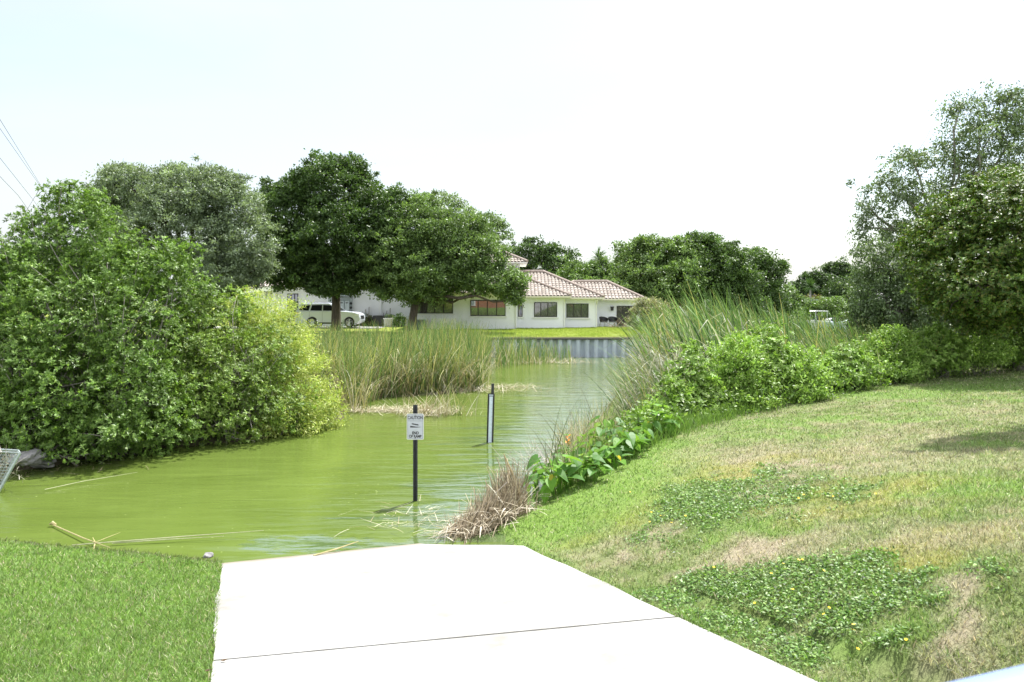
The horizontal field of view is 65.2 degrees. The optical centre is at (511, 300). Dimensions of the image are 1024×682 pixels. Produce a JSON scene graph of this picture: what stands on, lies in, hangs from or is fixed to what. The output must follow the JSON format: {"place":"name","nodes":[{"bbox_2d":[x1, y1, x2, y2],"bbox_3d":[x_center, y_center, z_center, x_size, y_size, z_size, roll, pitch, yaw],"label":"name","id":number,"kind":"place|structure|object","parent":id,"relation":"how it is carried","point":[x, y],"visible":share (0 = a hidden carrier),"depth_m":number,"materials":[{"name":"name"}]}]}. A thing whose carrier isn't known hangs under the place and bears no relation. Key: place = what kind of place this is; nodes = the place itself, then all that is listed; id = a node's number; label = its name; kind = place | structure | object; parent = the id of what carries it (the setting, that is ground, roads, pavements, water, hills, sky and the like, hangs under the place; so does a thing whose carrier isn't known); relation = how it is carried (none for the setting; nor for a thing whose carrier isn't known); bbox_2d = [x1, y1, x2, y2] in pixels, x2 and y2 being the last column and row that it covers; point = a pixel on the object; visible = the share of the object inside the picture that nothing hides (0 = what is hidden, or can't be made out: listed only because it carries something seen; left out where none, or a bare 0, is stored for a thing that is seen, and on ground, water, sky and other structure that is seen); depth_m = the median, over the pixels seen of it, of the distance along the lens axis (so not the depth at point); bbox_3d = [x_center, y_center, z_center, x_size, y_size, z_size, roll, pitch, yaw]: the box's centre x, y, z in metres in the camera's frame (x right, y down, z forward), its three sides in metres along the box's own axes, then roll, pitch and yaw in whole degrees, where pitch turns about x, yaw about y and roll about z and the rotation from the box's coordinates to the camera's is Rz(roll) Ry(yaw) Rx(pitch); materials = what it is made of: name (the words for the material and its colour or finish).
{"place":"outdoors","nodes":[
{"label":"outdoors","id":0,"kind":"place"},
{"bbox_2d":[216,326,383,327],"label":"driveway","id":1,"kind":"structure","parent":0,"point":[343,326],"depth_m":61.01,"materials":[{"name":"concrete"}]},
{"bbox_2d":[294,302,364,327],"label":"parked car","id":2,"kind":"object","parent":1,"relation":"on","point":[316,312],"visible":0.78,"depth_m":59.88,"materials":[{"name":"white paint"}]},
{"bbox_2d":[0,324,1000,571],"bbox_3d":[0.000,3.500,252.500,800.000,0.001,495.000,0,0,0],"label":"water","id":3,"kind":"structure","parent":0,"point":[293,495],"depth_m":15.40,"materials":[{"name":"liquid"}]},
{"bbox_2d":[0,449,20,491],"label":"wire cage","id":4,"kind":"object","parent":3,"relation":"in","point":[15,458],"visible":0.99,"depth_m":14.68,"materials":[{"name":"metal"}]},
{"bbox_2d":[0,445,25,490],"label":"trapped leaf litter","id":5,"kind":"object","parent":4,"relation":"in","point":[5,455],"visible":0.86,"depth_m":14.76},
{"bbox_2d":[31,455,56,467],"bbox_3d":[-9.714,3.353,16.574,0.543,0.261,0.415,0,0,38],"label":"rock","id":6,"kind":"object","parent":3,"relation":"on","point":[43,464],"visible":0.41,"depth_m":16.49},
{"bbox_2d":[72,530,263,545],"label":"floating stalk","id":7,"kind":"object","parent":3,"relation":"on","point":[159,538],"visible":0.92,"depth_m":11.56,"materials":[{"name":"plant"}]},
{"bbox_2d":[308,364,358,406],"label":"reed tuft","id":8,"kind":"object","parent":3,"relation":"in","point":[335,386],"visible":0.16,"depth_m":25.52,"materials":[{"name":"green plant"}]},
{"bbox_2d":[320,365,385,411],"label":"reed tuft","id":9,"kind":"object","parent":3,"relation":"in","point":[353,405],"visible":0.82,"depth_m":25.58,"materials":[{"name":"green plant"}]},
{"bbox_2d":[337,496,465,540],"bbox_3d":[-1.719,3.432,12.772,2.505,0.148,2.356,0,0,-27],"label":"reed wrack","id":10,"kind":"object","parent":3,"relation":"on","point":[406,513],"visible":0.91,"depth_m":12.81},
{"bbox_2d":[341,401,477,415],"bbox_3d":[-4.215,3.395,25.315,7.358,0.364,3.056,0,0,0],"label":"reed wrack","id":11,"kind":"object","parent":3,"relation":"on","point":[384,408],"visible":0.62,"depth_m":25.38,"materials":[{"name":"plant"}]},
{"bbox_2d":[376,386,477,416],"bbox_3d":[-2.576,3.077,24.408,3.385,0.908,2.458,0,0,0],"label":"reed wrack","id":12,"kind":"object","parent":3,"relation":"on","point":[423,410],"visible":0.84,"depth_m":24.39,"materials":[{"name":"plant"}]},
{"bbox_2d":[417,371,482,415],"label":"reed tuft","id":13,"kind":"object","parent":3,"relation":"on","point":[445,405],"visible":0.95,"depth_m":24.54,"materials":[{"name":"green plant"}]},
{"bbox_2d":[434,457,539,544],"bbox_3d":[-0.366,3.052,12.561,1.408,0.936,2.527,0,0,23],"label":"dead reed heap","id":14,"kind":"object","parent":3,"relation":"on","point":[508,491],"visible":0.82,"depth_m":12.60,"materials":[{"name":"plant"}]},
{"bbox_2d":[486,383,494,441],"bbox_3d":[-0.539,3.225,19.806,0.170,2.349,0.088,2,0,0],"label":"water gauge","id":15,"kind":"object","parent":3,"relation":"in","point":[490,417],"visible":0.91,"depth_m":19.77,"materials":[{"name":"white plastic"}]},
{"bbox_2d":[427,381,568,392],"bbox_3d":[-3.344,3.272,30.608,12.132,0.553,2.339,0,0,0],"label":"reed wrack","id":16,"kind":"object","parent":3,"relation":"in","point":[469,387],"visible":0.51,"depth_m":30.56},
{"bbox_2d":[490,326,571,368],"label":"cattail bed","id":17,"kind":"object","parent":3,"relation":"in","point":[502,351],"visible":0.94,"depth_m":45.12,"materials":[{"name":"green plant"}]},
{"bbox_2d":[492,355,622,365],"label":"reed wrack","id":18,"kind":"object","parent":3,"relation":"in","point":[554,361],"visible":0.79,"depth_m":44.50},
{"bbox_2d":[533,391,618,494],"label":"reed shoots","id":19,"kind":"object","parent":3,"relation":"on","point":[555,426],"visible":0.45,"depth_m":15.92,"materials":[{"name":"green plant"}]},
{"bbox_2d":[0,301,1023,681],"bbox_3d":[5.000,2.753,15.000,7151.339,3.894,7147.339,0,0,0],"label":"ground","id":20,"kind":"structure","parent":0,"point":[916,669],"depth_m":9.49,"materials":[{"name":"plant"}]},
{"bbox_2d":[0,609,33,681],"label":"lawn grass","id":21,"kind":"structure","parent":20,"relation":"on","point":[19,646],"depth_m":7.05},
{"bbox_2d":[5,449,45,466],"bbox_3d":[-9.768,3.167,16.103,0.577,0.338,0.714,0,0,35],"label":"rock","id":22,"kind":"object","parent":20,"relation":"on","point":[33,457],"visible":0.75,"depth_m":16.00,"materials":[{"name":"stone"}]},
{"bbox_2d":[0,234,73,312],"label":"distant tree","id":23,"kind":"object","parent":20,"relation":"on","point":[52,304],"visible":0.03,"depth_m":98.12,"materials":[{"name":"green plant"}]},
{"bbox_2d":[51,229,158,313],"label":"distant tree","id":24,"kind":"object","parent":20,"relation":"on","point":[123,264],"visible":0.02,"depth_m":92.14,"materials":[{"name":"green plant"}]},
{"bbox_2d":[0,536,223,681],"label":"lawn grass","id":25,"kind":"structure","parent":20,"relation":"on","point":[59,675],"depth_m":7.89,"materials":[{"name":"plant"}]},
{"bbox_2d":[0,177,248,466],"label":"shrub","id":26,"kind":"object","parent":20,"relation":"on","point":[59,367],"visible":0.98,"depth_m":17.95,"materials":[{"name":"green plant"}]},
{"bbox_2d":[0,366,335,435],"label":"undergrowth","id":27,"kind":"object","parent":20,"relation":"on","point":[181,410],"visible":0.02,"depth_m":20.65,"materials":[{"name":"green plant"}]},
{"bbox_2d":[68,153,289,332],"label":"oak tree","id":28,"kind":"object","parent":20,"relation":"on","point":[218,223],"visible":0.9,"depth_m":48.33,"materials":[{"name":"green plant"}]},
{"bbox_2d":[175,242,257,311],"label":"distant tree","id":29,"kind":"object","parent":20,"relation":"on","point":[230,292],"visible":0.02,"depth_m":101.25,"materials":[{"name":"green plant"}]},
{"bbox_2d":[129,279,326,446],"bbox_3d":[-7.747,1.543,21.721,4.960,4.367,7.126,0,0,-22],"label":"shrub","id":30,"kind":"object","parent":20,"relation":"on","point":[249,389],"visible":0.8,"depth_m":20.17,"materials":[{"name":"green plant"}]},
{"bbox_2d":[216,285,351,440],"bbox_3d":[-6.301,1.757,22.317,3.371,4.470,5.068,0,0,-29],"label":"willowy shrub","id":31,"kind":"object","parent":20,"relation":"on","point":[317,420],"visible":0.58,"depth_m":22.04,"materials":[{"name":"green plant"}]},
{"bbox_2d":[246,148,416,330],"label":"oak tree","id":32,"kind":"object","parent":20,"relation":"on","point":[311,263],"visible":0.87,"depth_m":54.37,"materials":[{"name":"green plant"}]},
{"bbox_2d":[236,315,502,407],"bbox_3d":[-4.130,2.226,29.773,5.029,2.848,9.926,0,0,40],"label":"cattail bed","id":33,"kind":"object","parent":20,"relation":"on","point":[403,380],"visible":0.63,"depth_m":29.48,"materials":[{"name":"green plant"}]},
{"bbox_2d":[373,315,384,325],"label":"air conditioner","id":34,"kind":"object","parent":20,"relation":"on","point":[378,319],"visible":0.73,"depth_m":63.58,"materials":[{"name":"grey metal"}]},
{"bbox_2d":[391,312,407,326],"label":"hedge","id":35,"kind":"object","parent":20,"relation":"on","point":[399,318],"visible":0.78,"depth_m":62.24,"materials":[{"name":"green plant"}]},
{"bbox_2d":[407,405,423,500],"bbox_3d":[-1.689,3.061,13.985,0.296,2.478,0.054,0,0,2],"label":"caution sign","id":36,"kind":"object","parent":20,"relation":"on","point":[415,426],"visible":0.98,"depth_m":13.97,"materials":[{"name":"white"}]},
{"bbox_2d":[353,188,533,330],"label":"oak tree","id":37,"kind":"object","parent":20,"relation":"on","point":[438,246],"visible":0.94,"depth_m":53.94,"materials":[{"name":"green plant"}]},
{"bbox_2d":[245,248,644,328],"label":"house","id":38,"kind":"structure","parent":20,"relation":"on","point":[553,300],"depth_m":60.98,"materials":[{"name":"white paint"}]},
{"bbox_2d":[287,294,297,324],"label":"glass door","id":39,"kind":"structure","parent":38,"relation":"in","point":[293,296],"depth_m":64.98,"materials":[{"name":"brown metal"}]},
{"bbox_2d":[328,293,352,310],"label":"window","id":40,"kind":"structure","parent":38,"relation":"attached to","point":[346,303],"depth_m":64.67,"materials":[{"name":"white"}]},
{"bbox_2d":[418,298,454,314],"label":"window","id":41,"kind":"structure","parent":38,"relation":"in","point":[423,307],"depth_m":58.57,"materials":[{"name":"glass"}]},
{"bbox_2d":[469,300,506,316],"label":"window","id":42,"kind":"structure","parent":38,"relation":"in","point":[478,308],"depth_m":58.57,"materials":[{"name":"glass"}]},
{"bbox_2d":[532,302,558,317],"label":"window","id":43,"kind":"structure","parent":38,"relation":"in","point":[541,309],"depth_m":59.98,"materials":[{"name":"glass"}]},
{"bbox_2d":[565,304,589,318],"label":"window","id":44,"kind":"structure","parent":38,"relation":"in","point":[573,311],"depth_m":60.98,"materials":[{"name":"glass"}]},
{"bbox_2d":[617,306,635,325],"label":"glass door","id":45,"kind":"structure","parent":38,"relation":"in","point":[621,310],"depth_m":62.98,"materials":[{"name":"brown metal"}]},
{"bbox_2d":[404,188,515,273],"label":"background tree","id":46,"kind":"object","parent":20,"relation":"on","point":[500,223],"visible":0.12,"depth_m":83.53,"materials":[{"name":"green plant"}]},
{"bbox_2d":[414,493,553,542],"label":"fallen reed blades","id":47,"kind":"object","parent":20,"relation":"on","point":[474,527],"visible":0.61,"depth_m":12.11,"materials":[{"name":"plant"}]},
{"bbox_2d":[211,543,817,681],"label":"boat ramp","id":48,"kind":"object","parent":20,"relation":"on","point":[418,612],"visible":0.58,"depth_m":7.17,"materials":[{"name":"concrete"}]},
{"bbox_2d":[485,427,577,492],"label":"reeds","id":49,"kind":"object","parent":20,"relation":"on","point":[541,451],"visible":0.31,"depth_m":17.09,"materials":[{"name":"plant"}]},
{"bbox_2d":[387,326,679,336],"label":"lawn grass","id":50,"kind":"structure","parent":20,"relation":"on","point":[600,330],"depth_m":54.75,"materials":[{"name":"plant"}]},
{"bbox_2d":[522,469,547,493],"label":"taro plant","id":51,"kind":"object","parent":20,"relation":"on","point":[534,485],"visible":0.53,"depth_m":14.47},
{"bbox_2d":[525,454,567,484],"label":"taro plant","id":52,"kind":"object","parent":20,"relation":"on","point":[534,457],"visible":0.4,"depth_m":14.99,"materials":[{"name":"plant"}]},
{"bbox_2d":[510,234,589,274],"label":"background tree","id":53,"kind":"object","parent":20,"relation":"on","point":[541,254],"visible":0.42,"depth_m":90.64,"materials":[{"name":"green plant"}]},
{"bbox_2d":[537,467,568,502],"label":"taro plant","id":54,"kind":"object","parent":20,"relation":"on","point":[544,491],"visible":0.84,"depth_m":13.22,"materials":[{"name":"plant"}]},
{"bbox_2d":[531,454,584,493],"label":"taro plant","id":55,"kind":"object","parent":20,"relation":"on","point":[558,488],"visible":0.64,"depth_m":13.58,"materials":[{"name":"plant"}]},
{"bbox_2d":[490,338,641,356],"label":"seawall","id":56,"kind":"object","parent":20,"relation":"on","point":[584,347],"visible":0.12,"depth_m":49.48,"materials":[{"name":"metal"}]},
{"bbox_2d":[555,464,587,489],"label":"taro plant","id":57,"kind":"object","parent":20,"relation":"on","point":[565,468],"visible":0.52,"depth_m":13.72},
{"bbox_2d":[566,458,593,485],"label":"taro plant","id":58,"kind":"object","parent":20,"relation":"on","point":[577,463],"visible":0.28,"depth_m":14.01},
{"bbox_2d":[527,392,639,479],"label":"reeds","id":59,"kind":"object","parent":20,"relation":"on","point":[582,428],"visible":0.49,"depth_m":16.71,"materials":[{"name":"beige plant"}]},
{"bbox_2d":[566,455,604,480],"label":"taro plant","id":60,"kind":"object","parent":20,"relation":"on","point":[572,469],"visible":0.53,"depth_m":13.72,"materials":[{"name":"plant"}]},
{"bbox_2d":[552,251,636,283],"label":"background tree","id":61,"kind":"object","parent":20,"relation":"on","point":[593,268],"visible":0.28,"depth_m":83.14,"materials":[{"name":"green plant"}]},
{"bbox_2d":[582,427,611,441],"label":"taro plant","id":62,"kind":"object","parent":20,"relation":"on","point":[600,432],"visible":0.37,"depth_m":15.73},
{"bbox_2d":[582,464,612,482],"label":"taro plant","id":63,"kind":"object","parent":20,"relation":"on","point":[592,471],"visible":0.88,"depth_m":13.63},
{"bbox_2d":[584,449,610,473],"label":"taro plant","id":64,"kind":"object","parent":20,"relation":"on","point":[596,451],"visible":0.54,"depth_m":14.16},
{"bbox_2d":[588,415,625,428],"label":"taro plant","id":65,"kind":"object","parent":20,"relation":"on","point":[619,420],"visible":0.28,"depth_m":17.01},
{"bbox_2d":[586,441,633,463],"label":"taro plant","id":66,"kind":"object","parent":20,"relation":"on","point":[618,450],"visible":0.55,"depth_m":14.81,"materials":[{"name":"plant"}]},
{"bbox_2d":[598,445,631,468],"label":"taro plant","id":67,"kind":"object","parent":20,"relation":"on","point":[608,453],"visible":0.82,"depth_m":14.38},
{"bbox_2d":[610,431,644,454],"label":"taro plant","id":68,"kind":"object","parent":20,"relation":"on","point":[632,436],"visible":0.58,"depth_m":15.03,"materials":[{"name":"plant"}]},
{"bbox_2d":[610,438,649,456],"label":"taro plant","id":69,"kind":"object","parent":20,"relation":"on","point":[630,444],"visible":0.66,"depth_m":15.17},
{"bbox_2d":[581,341,695,424],"bbox_3d":[3.538,2.194,21.568,3.044,2.280,8.205,0,0,15],"label":"cattail bed","id":70,"kind":"object","parent":20,"relation":"on","point":[643,392],"visible":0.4,"depth_m":19.57,"materials":[{"name":"green plant"}]},
{"bbox_2d":[633,427,654,445],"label":"taro plant","id":71,"kind":"object","parent":20,"relation":"on","point":[649,432],"visible":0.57,"depth_m":15.77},
{"bbox_2d":[634,416,661,432],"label":"taro plant","id":72,"kind":"object","parent":20,"relation":"on","point":[656,424],"visible":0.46,"depth_m":16.36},
{"bbox_2d":[624,296,674,328],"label":"pale shrub","id":73,"kind":"object","parent":20,"relation":"on","point":[642,303],"visible":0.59,"depth_m":57.59,"materials":[{"name":"green plant"}]},
{"bbox_2d":[618,396,685,431],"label":"bank bush","id":74,"kind":"object","parent":20,"relation":"on","point":[648,407],"visible":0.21,"depth_m":17.57,"materials":[{"name":"green plant"}]},
{"bbox_2d":[632,404,677,427],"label":"taro plant","id":75,"kind":"object","parent":20,"relation":"on","point":[656,413],"visible":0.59,"depth_m":16.67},
{"bbox_2d":[604,233,715,322],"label":"oak tree","id":76,"kind":"object","parent":20,"relation":"on","point":[650,268],"visible":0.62,"depth_m":67.14,"materials":[{"name":"green plant"}]},
{"bbox_2d":[617,330,717,417],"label":"tangled dead reeds","id":77,"kind":"object","parent":20,"relation":"on","point":[656,360],"visible":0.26,"depth_m":20.63,"materials":[{"name":"plant"}]},
{"bbox_2d":[655,413,684,435],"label":"taro plant","id":78,"kind":"object","parent":20,"relation":"on","point":[666,416],"visible":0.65,"depth_m":16.61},
{"bbox_2d":[635,374,708,417],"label":"bank bush","id":79,"kind":"object","parent":20,"relation":"on","point":[677,385],"visible":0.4,"depth_m":18.19,"materials":[{"name":"green plant"}]},
{"bbox_2d":[539,385,835,491],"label":"long grass","id":80,"kind":"structure","parent":20,"relation":"on","point":[689,424],"depth_m":16.99,"materials":[{"name":"plant"}]},
{"bbox_2d":[654,338,728,415],"bbox_3d":[4.227,1.957,18.906,1.962,2.128,2.162,0,0,0],"label":"bank bush","id":81,"kind":"object","parent":20,"relation":"on","point":[692,349],"visible":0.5,"depth_m":18.94,"materials":[{"name":"green plant"}]},
{"bbox_2d":[666,229,783,323],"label":"oak tree","id":82,"kind":"object","parent":20,"relation":"on","point":[727,263],"visible":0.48,"depth_m":68.47,"materials":[{"name":"green plant"}]},
{"bbox_2d":[693,326,782,412],"bbox_3d":[5.536,2.010,19.747,2.600,2.738,2.820,0,0,0],"label":"bank bush","id":83,"kind":"object","parent":20,"relation":"on","point":[728,365],"visible":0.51,"depth_m":19.62,"materials":[{"name":"green plant"}]},
{"bbox_2d":[599,281,899,382],"bbox_3d":[7.739,1.326,31.466,21.095,4.155,12.787,0,0,-42],"label":"cattail bed","id":84,"kind":"object","parent":20,"relation":"on","point":[709,328],"visible":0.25,"depth_m":26.96,"materials":[{"name":"green plant"}]},
{"bbox_2d":[734,316,802,396],"bbox_3d":[6.546,1.582,20.771,1.902,2.414,2.475,0,0,33],"label":"bank bush","id":85,"kind":"object","parent":20,"relation":"on","point":[774,340],"visible":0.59,"depth_m":20.57,"materials":[{"name":"green plant"}]},
{"bbox_2d":[735,244,809,325],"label":"oak tree","id":86,"kind":"object","parent":20,"relation":"on","point":[765,260],"visible":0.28,"depth_m":75.84,"materials":[{"name":"green plant"}]},
{"bbox_2d":[774,281,813,319],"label":"tree","id":87,"kind":"object","parent":20,"relation":"on","point":[790,289],"visible":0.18,"depth_m":99.05,"materials":[{"name":"green plant"}]},
{"bbox_2d":[577,355,1023,481],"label":"undergrowth","id":88,"kind":"object","parent":20,"relation":"on","point":[639,414],"visible":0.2,"depth_m":18.85,"materials":[{"name":"green plant"}]},
{"bbox_2d":[766,341,842,404],"bbox_3d":[7.434,1.998,20.586,1.954,1.868,2.150,0,0,35],"label":"bank bush","id":89,"kind":"object","parent":20,"relation":"on","point":[809,374],"visible":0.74,"depth_m":20.34,"materials":[{"name":"green plant"}]},
{"bbox_2d":[803,277,819,297],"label":"palm tree","id":90,"kind":"object","parent":20,"relation":"on","point":[810,284],"visible":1,"depth_m":123.82,"materials":[{"name":"green plant"}]},
{"bbox_2d":[790,266,839,298],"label":"distant tree","id":91,"kind":"object","parent":20,"relation":"on","point":[819,278],"visible":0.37,"depth_m":140.10,"materials":[{"name":"green plant"}]},
{"bbox_2d":[615,410,1018,671],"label":"cover plants","id":92,"kind":"object","parent":20,"relation":"on","point":[870,601],"visible":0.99,"depth_m":7.11,"materials":[{"name":"green plant"}]},
{"bbox_2d":[803,295,859,319],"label":"tree","id":93,"kind":"object","parent":20,"relation":"on","point":[824,304],"visible":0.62,"depth_m":119.24,"materials":[{"name":"green plant"}]},
{"bbox_2d":[820,275,866,300],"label":"tree","id":94,"kind":"object","parent":20,"relation":"on","point":[831,290],"visible":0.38,"depth_m":134.32,"materials":[{"name":"green plant"}]},
{"bbox_2d":[817,255,878,296],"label":"distant tree","id":95,"kind":"object","parent":20,"relation":"on","point":[837,268],"visible":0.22,"depth_m":147.94,"materials":[{"name":"green plant"}]},
{"bbox_2d":[808,339,890,390],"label":"bank bush","id":96,"kind":"object","parent":20,"relation":"on","point":[851,351],"visible":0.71,"depth_m":22.08,"materials":[{"name":"green plant"}]},
{"bbox_2d":[784,319,976,387],"bbox_3d":[11.432,1.815,25.469,9.621,2.562,4.239,0,0,-36],"label":"bush","id":97,"kind":"object","parent":20,"relation":"on","point":[833,343],"visible":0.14,"depth_m":23.83,"materials":[{"name":"green plant"}]},
{"bbox_2d":[855,323,936,383],"bbox_3d":[10.974,1.620,23.473,2.408,1.908,2.924,0,0,44],"label":"bank bush","id":98,"kind":"object","parent":20,"relation":"on","point":[906,358],"visible":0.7,"depth_m":23.35,"materials":[{"name":"green plant"}]},
{"bbox_2d":[834,234,972,344],"bbox_3d":[15.379,0.006,29.767,6.383,5.768,4.652,0,0,-30],"label":"willowy tree","id":99,"kind":"object","parent":20,"relation":"on","point":[887,284],"visible":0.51,"depth_m":29.42,"materials":[{"name":"green plant"}]},
{"bbox_2d":[845,78,1023,328],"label":"willowy tree","id":100,"kind":"object","parent":20,"relation":"on","point":[1013,127],"visible":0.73,"depth_m":32.81,"materials":[{"name":"green plant"}]},
{"bbox_2d":[898,321,974,377],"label":"bank bush","id":101,"kind":"object","parent":20,"relation":"on","point":[944,353],"visible":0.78,"depth_m":24.11,"materials":[{"name":"green plant"}]},
{"bbox_2d":[892,160,1023,368],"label":"glossy leaved tree","id":102,"kind":"object","parent":20,"relation":"on","point":[986,291],"visible":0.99,"depth_m":23.00,"materials":[{"name":"green plant"}]},
{"bbox_2d":[935,320,1023,374],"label":"bank bush","id":103,"kind":"object","parent":20,"relation":"on","point":[986,351],"visible":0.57,"depth_m":24.49,"materials":[{"name":"green plant"}]},
{"bbox_2d":[951,664,1023,681],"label":"concrete slab","id":104,"kind":"object","parent":20,"relation":"on","point":[1014,674],"depth_m":0.93,"materials":[{"name":"white concrete"}]},
{"bbox_2d":[1001,320,1023,370],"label":"bank bush","id":105,"kind":"object","parent":20,"relation":"on","point":[1020,354],"visible":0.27,"depth_m":25.36,"materials":[{"name":"green plant"}]},
{"bbox_2d":[0,0,1023,300],"label":"sky","id":106,"kind":"structure","parent":0,"point":[588,124],"materials":[{"name":"white"}]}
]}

